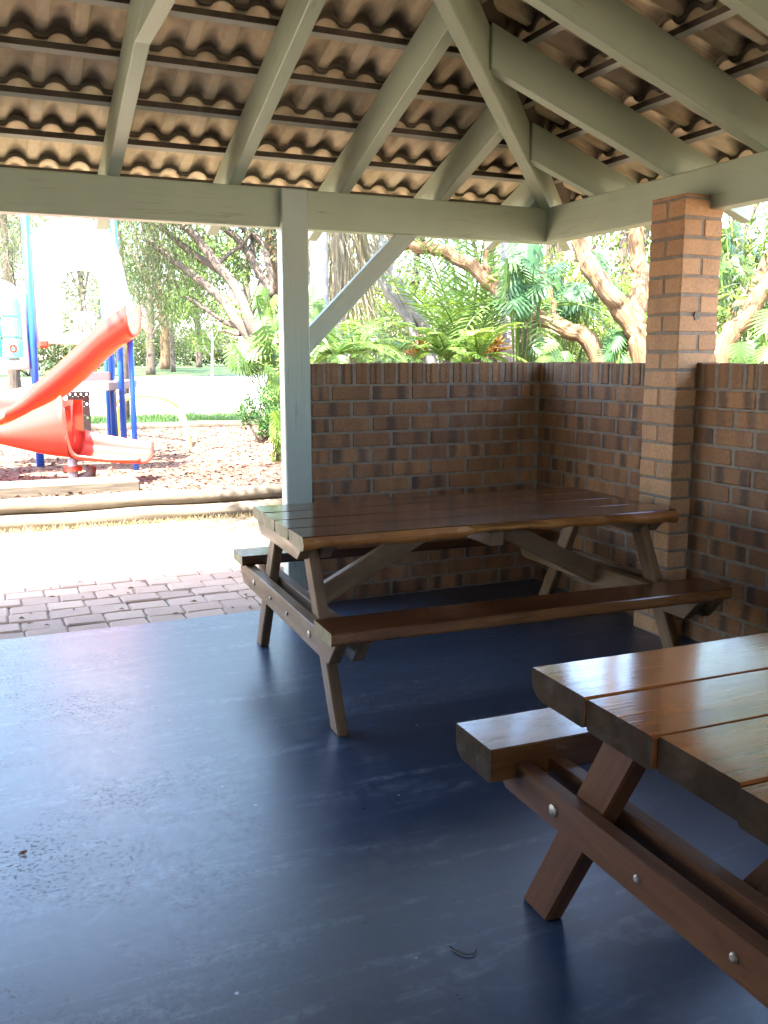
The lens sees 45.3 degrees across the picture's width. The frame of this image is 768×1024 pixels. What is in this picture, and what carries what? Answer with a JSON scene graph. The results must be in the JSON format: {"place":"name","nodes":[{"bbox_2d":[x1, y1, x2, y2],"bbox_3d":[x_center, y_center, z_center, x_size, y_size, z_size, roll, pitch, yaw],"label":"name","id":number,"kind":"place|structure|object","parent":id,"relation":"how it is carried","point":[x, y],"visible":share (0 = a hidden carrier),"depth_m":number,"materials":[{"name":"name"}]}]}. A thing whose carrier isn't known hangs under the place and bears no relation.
{"place":"outdoors","nodes":[
{"label":"outdoors","id":0,"kind":"place"},
{"bbox_2d":[0,509,259,540],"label":"dry grass","id":1,"kind":"structure","parent":0,"point":[134,524],"depth_m":7.57,"materials":[{"name":"beige plant"}]},
{"bbox_2d":[0,375,265,410],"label":"road","id":2,"kind":"structure","parent":0,"point":[189,392],"depth_m":27.39,"materials":[{"name":"grey asphalt"}]},
{"bbox_2d":[0,411,267,425],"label":"lawn","id":3,"kind":"structure","parent":0,"point":[167,418],"depth_m":18.07,"materials":[{"name":"green plant"}]},
{"bbox_2d":[0,214,109,389],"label":"weeping tree","id":4,"kind":"object","parent":3,"relation":"on","point":[8,240],"visible":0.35,"depth_m":15.18,"materials":[{"name":"green plant"}]},
{"bbox_2d":[81,220,242,419],"bbox_3d":[-3.843,-3.829,16.500,3.239,4.710,3.464,-4,10,-24],"label":"weeping tree","id":5,"kind":"object","parent":3,"relation":"on","point":[143,278],"visible":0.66,"depth_m":16.23,"materials":[{"name":"green plant"}]},
{"bbox_2d":[264,229,278,343],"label":"tree","id":6,"kind":"object","parent":3,"relation":"on","point":[275,269],"depth_m":16.91,"materials":[{"name":"green plant"}]},
{"bbox_2d":[0,544,283,639],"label":"paving","id":7,"kind":"structure","parent":0,"point":[179,578],"depth_m":5.50,"materials":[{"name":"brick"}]},
{"bbox_2d":[0,525,250,625],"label":"leaf litter","id":8,"kind":"object","parent":7,"relation":"on","point":[21,617],"visible":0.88,"depth_m":5.70,"materials":[{"name":"brown plant"}]},
{"bbox_2d":[0,359,348,377],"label":"lawn","id":9,"kind":"structure","parent":0,"point":[219,370],"depth_m":41.31,"materials":[{"name":"green plant"}]},
{"bbox_2d":[0,216,153,332],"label":"tree","id":10,"kind":"object","parent":9,"relation":"on","point":[82,295],"visible":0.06,"depth_m":29.57,"materials":[{"name":"green plant"}]},
{"bbox_2d":[37,319,157,371],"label":"shrub","id":11,"kind":"object","parent":9,"relation":"on","point":[67,349],"visible":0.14,"depth_m":36.47,"materials":[{"name":"green plant"}]},
{"bbox_2d":[33,219,166,367],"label":"tree","id":12,"kind":"object","parent":9,"relation":"on","point":[90,282],"visible":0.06,"depth_m":49.58,"materials":[{"name":"green plant"}]},
{"bbox_2d":[73,328,186,365],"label":"hedge","id":13,"kind":"object","parent":9,"relation":"on","point":[135,364],"visible":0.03,"depth_m":55.81,"materials":[{"name":"green plant"}]},
{"bbox_2d":[68,222,231,374],"bbox_3d":[-9.457,-10.387,37.624,6.932,9.681,6.443,8,12,40],"label":"tree","id":14,"kind":"object","parent":9,"relation":"on","point":[150,364],"visible":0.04,"depth_m":37.76,"materials":[{"name":"green plant"}]},
{"bbox_2d":[91,223,221,368],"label":"tree","id":15,"kind":"object","parent":9,"relation":"on","point":[165,363],"visible":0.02,"depth_m":43.75,"materials":[{"name":"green plant"}]},
{"bbox_2d":[133,323,197,365],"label":"shrub","id":16,"kind":"object","parent":9,"relation":"on","point":[157,346],"visible":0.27,"depth_m":45.87,"materials":[{"name":"green plant"}]},
{"bbox_2d":[108,221,247,371],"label":"tree","id":17,"kind":"object","parent":9,"relation":"on","point":[172,359],"visible":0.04,"depth_m":40.71,"materials":[{"name":"green plant"}]},
{"bbox_2d":[124,222,264,367],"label":"tree","id":18,"kind":"object","parent":9,"relation":"on","point":[199,363],"visible":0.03,"depth_m":49.63,"materials":[{"name":"green plant"}]},
{"bbox_2d":[155,325,239,365],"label":"hedge","id":19,"kind":"object","parent":9,"relation":"on","point":[190,362],"visible":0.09,"depth_m":57.54,"materials":[{"name":"green plant"}]},
{"bbox_2d":[155,329,258,365],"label":"hedge","id":20,"kind":"object","parent":9,"relation":"on","point":[219,354],"visible":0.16,"depth_m":53.85,"materials":[{"name":"green plant"}]},
{"bbox_2d":[199,225,309,323],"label":"tree","id":21,"kind":"object","parent":9,"relation":"on","point":[246,290],"visible":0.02,"depth_m":44.10,"materials":[{"name":"green plant"}]},
{"bbox_2d":[0,355,574,567],"bbox_3d":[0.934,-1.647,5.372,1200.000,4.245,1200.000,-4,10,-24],"label":"ground","id":22,"kind":"structure","parent":0,"point":[44,547],"depth_m":7.04,"materials":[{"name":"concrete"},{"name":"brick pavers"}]},
{"bbox_2d":[0,307,76,375],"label":"shrub","id":23,"kind":"object","parent":22,"relation":"on","point":[45,363],"visible":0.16,"depth_m":35.77,"materials":[{"name":"green plant"}]},
{"bbox_2d":[0,214,101,386],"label":"tree","id":24,"kind":"object","parent":22,"relation":"on","point":[68,305],"visible":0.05,"depth_m":25.22,"materials":[{"name":"green plant"}]},
{"bbox_2d":[0,425,281,498],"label":"mulch bed","id":25,"kind":"object","parent":22,"relation":"on","point":[8,457],"visible":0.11,"depth_m":10.42,"materials":[{"name":"brown wood"}]},
{"bbox_2d":[0,475,139,498],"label":"timber sleeper","id":26,"kind":"object","parent":25,"relation":"on","point":[55,487],"visible":0.81,"depth_m":8.03,"materials":[{"name":"brown wood"}]},
{"bbox_2d":[0,215,153,477],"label":"play structure","id":27,"kind":"object","parent":25,"relation":"on","point":[41,417],"visible":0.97,"depth_m":9.76,"materials":[{"name":"red plastic"}]},
{"bbox_2d":[116,392,191,446],"bbox_3d":[-3.410,-1.366,13.453,0.271,0.745,2.939,-7,12,-38],"label":"playground climbing arch","id":28,"kind":"object","parent":25,"relation":"on","point":[179,411],"visible":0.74,"depth_m":12.86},
{"bbox_2d":[94,220,276,380],"bbox_3d":[-5.157,-5.144,14.848,9.488,7.908,5.362,-9,13,-44],"label":"spreading tree","id":29,"kind":"object","parent":25,"relation":"on","point":[215,263],"visible":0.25,"depth_m":15.79,"materials":[{"name":"green plant"}]},
{"bbox_2d":[222,325,279,405],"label":"philodendron","id":30,"kind":"object","parent":25,"relation":"on","point":[242,359],"visible":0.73,"depth_m":13.33,"materials":[{"name":"green plant"}]},
{"bbox_2d":[233,378,280,442],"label":"shrub","id":31,"kind":"object","parent":25,"relation":"on","point":[264,426],"visible":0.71,"depth_m":12.97,"materials":[{"name":"green plant"}]},
{"bbox_2d":[250,286,280,429],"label":"philodendron","id":32,"kind":"object","parent":25,"relation":"on","point":[267,316],"visible":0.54,"depth_m":13.49,"materials":[{"name":"green plant"}]},
{"bbox_2d":[259,358,279,412],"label":"philodendron","id":33,"kind":"object","parent":25,"relation":"on","point":[275,383],"visible":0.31,"depth_m":13.23,"materials":[{"name":"green plant"}]},
{"bbox_2d":[268,410,280,462],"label":"philodendron","id":34,"kind":"object","parent":25,"relation":"on","point":[275,425],"visible":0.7,"depth_m":10.46,"materials":[{"name":"green plant"}]},
{"bbox_2d":[310,232,328,362],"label":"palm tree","id":35,"kind":"object","parent":25,"relation":"on","point":[319,263],"visible":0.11,"depth_m":8.40,"materials":[{"name":"white plant"}]},
{"bbox_2d":[254,282,407,399],"bbox_3d":[-0.575,-2.138,12.362,2.191,3.015,1.768,-4,10,-24],"label":"shrub","id":36,"kind":"object","parent":25,"relation":"on","point":[380,302],"visible":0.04,"depth_m":12.29,"materials":[{"name":"green plant"}]},
{"bbox_2d":[271,232,412,363],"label":"palm tree","id":37,"kind":"object","parent":25,"relation":"on","point":[341,261],"visible":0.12,"depth_m":9.01,"materials":[{"name":"grey plant"}]},
{"bbox_2d":[348,305,442,362],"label":"shrub","id":38,"kind":"object","parent":25,"relation":"on","point":[389,335],"visible":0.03,"depth_m":10.39,"materials":[{"name":"green plant"}]},
{"bbox_2d":[329,261,464,363],"bbox_3d":[0.117,-2.072,12.521,2.867,2.754,1.656,-4,10,-24],"label":"shrub","id":39,"kind":"object","parent":25,"relation":"on","point":[393,309],"visible":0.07,"depth_m":12.13,"materials":[{"name":"green plant"}]},
{"bbox_2d":[360,235,436,362],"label":"leaning tree","id":40,"kind":"object","parent":25,"relation":"on","point":[405,314],"visible":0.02,"depth_m":9.96,"materials":[{"name":"grey plant"}]},
{"bbox_2d":[404,332,433,362],"bbox_3d":[0.355,-1.014,9.412,0.458,1.662,0.447,-4,10,-24],"label":"bromeliad","id":41,"kind":"object","parent":25,"relation":"on","point":[417,350],"visible":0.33,"depth_m":9.27,"materials":[{"name":"brown plant"}]},
{"bbox_2d":[369,257,497,362],"bbox_3d":[0.767,-1.874,11.765,2.008,2.805,1.405,-1,9,-4],"label":"shrub","id":42,"kind":"object","parent":25,"relation":"on","point":[407,332],"visible":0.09,"depth_m":11.63,"materials":[{"name":"green plant"}]},
{"bbox_2d":[431,239,444,362],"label":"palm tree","id":43,"kind":"object","parent":25,"relation":"on","point":[437,261],"visible":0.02,"depth_m":13.69,"materials":[{"name":"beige plant"}]},
{"bbox_2d":[437,249,548,360],"bbox_3d":[1.596,-2.105,12.477,1.821,2.824,1.746,2,10,13],"label":"shrub","id":44,"kind":"object","parent":25,"relation":"on","point":[474,279],"visible":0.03,"depth_m":12.16,"materials":[{"name":"green plant"}]},
{"bbox_2d":[498,242,515,361],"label":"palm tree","id":45,"kind":"object","parent":25,"relation":"on","point":[503,256],"visible":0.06,"depth_m":9.06,"materials":[{"name":"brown plant"}]},
{"bbox_2d":[493,259,620,361],"bbox_3d":[1.964,-1.774,11.040,1.714,2.699,1.539,0,9,-2],"label":"shrub","id":46,"kind":"object","parent":25,"relation":"on","point":[551,333],"visible":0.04,"depth_m":10.75,"materials":[{"name":"green plant"}]},
{"bbox_2d":[536,238,646,361],"bbox_3d":[2.484,-1.980,11.418,2.132,2.919,1.491,-4,10,-24],"label":"shrub","id":47,"kind":"object","parent":25,"relation":"on","point":[568,314],"visible":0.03,"depth_m":11.18,"materials":[{"name":"green plant"}]},
{"bbox_2d":[561,244,649,361],"bbox_3d":[2.843,-1.658,10.418,1.550,2.741,1.792,6,11,33],"label":"shrub","id":48,"kind":"object","parent":25,"relation":"on","point":[601,314],"visible":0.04,"depth_m":10.22,"materials":[{"name":"green plant"}]},
{"bbox_2d":[644,230,766,363],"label":"shrub","id":49,"kind":"object","parent":25,"relation":"on","point":[720,328],"visible":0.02,"depth_m":11.40,"materials":[{"name":"green plant"}]},
{"bbox_2d":[720,203,767,362],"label":"shrub","id":50,"kind":"object","parent":25,"relation":"on","point":[754,244],"visible":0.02,"depth_m":10.54,"materials":[{"name":"green plant"}]},
{"bbox_2d":[0,498,281,531],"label":"edging log","id":51,"kind":"object","parent":22,"relation":"on","point":[99,517],"visible":0.8,"depth_m":7.73,"materials":[{"name":"brown wood"}]},
{"bbox_2d":[0,484,281,514],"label":"edging log","id":52,"kind":"object","parent":51,"relation":"on","point":[91,502],"visible":0.97,"depth_m":7.79,"materials":[{"name":"brown wood"}]},
{"bbox_2d":[87,419,259,430],"bbox_3d":[-4.534,-1.403,15.461,5.054,0.185,0.186,-4,10,-24],"label":"edging log","id":53,"kind":"object","parent":22,"relation":"on","point":[158,425],"visible":0.29,"depth_m":15.80,"materials":[{"name":"brown wood"}]},
{"bbox_2d":[90,407,264,416],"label":"kerb","id":54,"kind":"structure","parent":22,"relation":"on","point":[171,411],"depth_m":19.45,"materials":[{"name":"white concrete"}]},
{"bbox_2d":[159,232,254,377],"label":"tree","id":55,"kind":"object","parent":22,"relation":"on","point":[212,330],"visible":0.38,"depth_m":35.84,"materials":[{"name":"green plant"}]},
{"bbox_2d":[193,516,283,571],"bbox_3d":[-0.266,0.240,6.935,1.700,0.009,2.970,-4,10,-24],"label":"garden bed","id":56,"kind":"object","parent":22,"relation":"on","point":[244,535],"visible":0.18,"depth_m":7.37,"materials":[{"name":"soil"}]},
{"bbox_2d":[309,284,341,363],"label":"philodendron","id":57,"kind":"object","parent":56,"relation":"on","point":[316,307],"visible":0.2,"depth_m":7.95,"materials":[{"name":"green plant"}]},
{"bbox_2d":[277,323,397,366],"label":"fern","id":58,"kind":"object","parent":56,"relation":"on","point":[325,348],"visible":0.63,"depth_m":7.10,"materials":[{"name":"green plant"}]},
{"bbox_2d":[310,316,427,363],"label":"fern","id":59,"kind":"object","parent":56,"relation":"on","point":[355,356],"visible":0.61,"depth_m":7.52,"materials":[{"name":"green plant"}]},
{"bbox_2d":[223,228,431,361],"bbox_3d":[-0.788,-4.510,16.834,4.376,6.335,4.643,2,10,13],"label":"tree","id":60,"kind":"object","parent":22,"relation":"on","point":[407,253],"visible":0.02,"depth_m":15.82,"materials":[{"name":"green plant"}]},
{"bbox_2d":[342,324,449,362],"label":"fern","id":61,"kind":"object","parent":22,"relation":"on","point":[389,358],"visible":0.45,"depth_m":8.55,"materials":[{"name":"green plant"}]},
{"bbox_2d":[308,234,498,361],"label":"tree","id":62,"kind":"object","parent":22,"relation":"on","point":[418,282],"visible":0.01,"depth_m":16.89,"materials":[{"name":"green plant"}]},
{"bbox_2d":[381,238,544,362],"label":"feather palm","id":63,"kind":"object","parent":22,"relation":"on","point":[450,304],"visible":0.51,"depth_m":8.60,"materials":[{"name":"green plant"}]},
{"bbox_2d":[371,235,587,362],"bbox_3d":[1.923,-4.373,17.215,5.146,5.925,4.805,-4,10,-24],"label":"tree","id":64,"kind":"object","parent":22,"relation":"on","point":[474,250],"depth_m":16.61,"materials":[{"name":"green plant"}]},
{"bbox_2d":[463,229,649,361],"bbox_3d":[3.215,-4.107,15.814,4.642,5.877,4.796,-4,10,-24],"label":"tree","id":65,"kind":"object","parent":22,"relation":"on","point":[554,251],"visible":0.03,"depth_m":15.63,"materials":[{"name":"green plant"}]},
{"bbox_2d":[571,226,648,362],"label":"paperbark tree","id":66,"kind":"object","parent":22,"relation":"on","point":[629,318],"visible":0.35,"depth_m":7.58,"materials":[{"name":"beige plant"}]},
{"bbox_2d":[536,221,755,359],"bbox_3d":[4.295,-3.977,15.273,4.504,5.789,4.439,-4,10,-24],"label":"tree","id":67,"kind":"object","parent":22,"relation":"on","point":[623,250],"visible":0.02,"depth_m":15.06,"materials":[{"name":"green plant"}]},
{"bbox_2d":[573,203,766,343],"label":"tree","id":68,"kind":"object","parent":22,"relation":"on","point":[755,208],"visible":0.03,"depth_m":15.24,"materials":[{"name":"green plant"}]},
{"bbox_2d":[633,193,722,636],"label":"brick pillar","id":69,"kind":"structure","parent":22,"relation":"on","point":[684,269],"depth_m":4.33,"materials":[{"name":"brown brick"}]},
{"bbox_2d":[716,202,767,352],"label":"tree","id":70,"kind":"object","parent":22,"relation":"on","point":[756,226],"visible":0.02,"depth_m":12.94,"materials":[{"name":"green plant"}]},
{"bbox_2d":[0,579,767,1023],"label":"floor","id":71,"kind":"structure","parent":0,"point":[214,819],"depth_m":2.59,"materials":[{"name":"paint"}]},
{"bbox_2d":[17,850,26,854],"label":"fallen leaf","id":72,"kind":"object","parent":71,"relation":"on","point":[22,852],"visible":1,"depth_m":2.54,"materials":[{"name":"brown plant"}]},
{"bbox_2d":[0,0,767,589],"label":"picnic shelter","id":73,"kind":"object","parent":71,"relation":"on","point":[404,124],"visible":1,"depth_m":4.31,"materials":[{"name":"green paint"}]},
{"bbox_2d":[449,946,476,954],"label":"twig","id":74,"kind":"object","parent":71,"relation":"on","point":[451,947],"visible":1,"depth_m":2.11,"materials":[{"name":"brown wood"}]},
{"bbox_2d":[233,487,731,736],"bbox_3d":[0.335,0.326,4.103,1.699,0.700,1.520,-4,10,-21],"label":"picnic table","id":75,"kind":"object","parent":71,"relation":"on","point":[377,535],"visible":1,"depth_m":3.80,"materials":[{"name":"brown wood"}]},
{"bbox_2d":[310,362,767,642],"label":"brick wall","id":76,"kind":"structure","parent":71,"relation":"on","point":[392,430],"depth_m":5.11,"materials":[{"name":"brown brick"}]},
{"bbox_2d":[456,633,767,1007],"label":"picnic table","id":77,"kind":"object","parent":71,"relation":"on","point":[692,718],"visible":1,"depth_m":1.84,"materials":[{"name":"brown wood"}]},
{"bbox_2d":[0,202,767,352],"label":"sky","id":78,"kind":"structure","parent":0,"point":[725,222],"materials":[{"name":"white"}]},
{"bbox_2d":[599,282,762,343],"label":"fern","id":79,"kind":"object","parent":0,"point":[731,296],"visible":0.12,"depth_m":8.88,"materials":[{"name":"green plant"}]},
{"label":"garden bed","id":80,"kind":"structure","parent":0,"visible":0},
{"bbox_2d":[385,322,498,362],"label":"fern","id":81,"kind":"object","parent":80,"relation":"on","point":[436,344],"visible":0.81,"depth_m":7.31,"materials":[{"name":"green plant"}]},
{"bbox_2d":[423,322,527,362],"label":"fern","id":82,"kind":"object","parent":80,"relation":"on","point":[477,342],"visible":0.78,"depth_m":7.29,"materials":[{"name":"green plant"}]},
{"bbox_2d":[476,328,514,361],"bbox_3d":[0.995,-0.839,8.289,0.440,1.684,0.438,-9,13,-43],"label":"bromeliad","id":83,"kind":"object","parent":80,"relation":"on","point":[496,343],"visible":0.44,"depth_m":8.15,"materials":[{"name":"brown plant"}]},
{"bbox_2d":[387,236,607,361],"bbox_3d":[-0.719,-2.733,7.240,5.508,5.898,3.910,-4,10,-24],"label":"paperbark tree","id":84,"kind":"object","parent":80,"relation":"on","point":[585,338],"visible":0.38,"depth_m":8.19,"materials":[{"name":"brown plant"}]},
{"bbox_2d":[491,243,553,361],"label":"philodendron","id":85,"kind":"object","parent":80,"relation":"on","point":[523,289],"visible":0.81,"depth_m":7.40,"materials":[{"name":"green plant"}]},
{"bbox_2d":[420,294,625,361],"bbox_3d":[1.329,-1.004,8.529,1.946,1.936,1.945,-4,10,-24],"label":"fern","id":86,"kind":"object","parent":80,"relation":"on","point":[560,304],"visible":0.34,"depth_m":8.07,"materials":[{"name":"green plant"}]},
{"bbox_2d":[525,336,573,362],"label":"philodendron","id":87,"kind":"object","parent":80,"relation":"on","point":[551,352],"visible":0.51,"depth_m":7.43,"materials":[{"name":"green plant"}]},
{"bbox_2d":[536,248,625,361],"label":"philodendron","id":88,"kind":"object","parent":80,"relation":"on","point":[582,291],"visible":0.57,"depth_m":8.73,"materials":[{"name":"green plant"}]},
{"bbox_2d":[587,325,631,362],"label":"philodendron","id":89,"kind":"object","parent":80,"relation":"on","point":[613,352],"visible":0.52,"depth_m":7.63,"materials":[{"name":"green plant"}]},
{"bbox_2d":[714,272,767,362],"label":"paperbark tree","id":90,"kind":"object","parent":80,"relation":"on","point":[734,329],"visible":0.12,"depth_m":7.83,"materials":[{"name":"beige plant"}]},
{"bbox_2d":[716,216,767,362],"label":"tree","id":91,"kind":"object","parent":80,"relation":"on","point":[744,295],"visible":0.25,"depth_m":8.56,"materials":[{"name":"green plant"}]},
{"bbox_2d":[717,222,767,363],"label":"philodendron","id":92,"kind":"object","parent":80,"relation":"on","point":[727,265],"visible":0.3,"depth_m":9.12,"materials":[{"name":"green plant"}]},
{"bbox_2d":[724,309,767,363],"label":"philodendron","id":93,"kind":"object","parent":80,"relation":"on","point":[753,351],"visible":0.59,"depth_m":7.45,"materials":[{"name":"green plant"}]},
{"bbox_2d":[724,249,767,323],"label":"paperbark tree","id":94,"kind":"object","parent":80,"relation":"on","point":[761,265],"visible":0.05,"depth_m":8.94,"materials":[{"name":"brown plant"}]}
]}

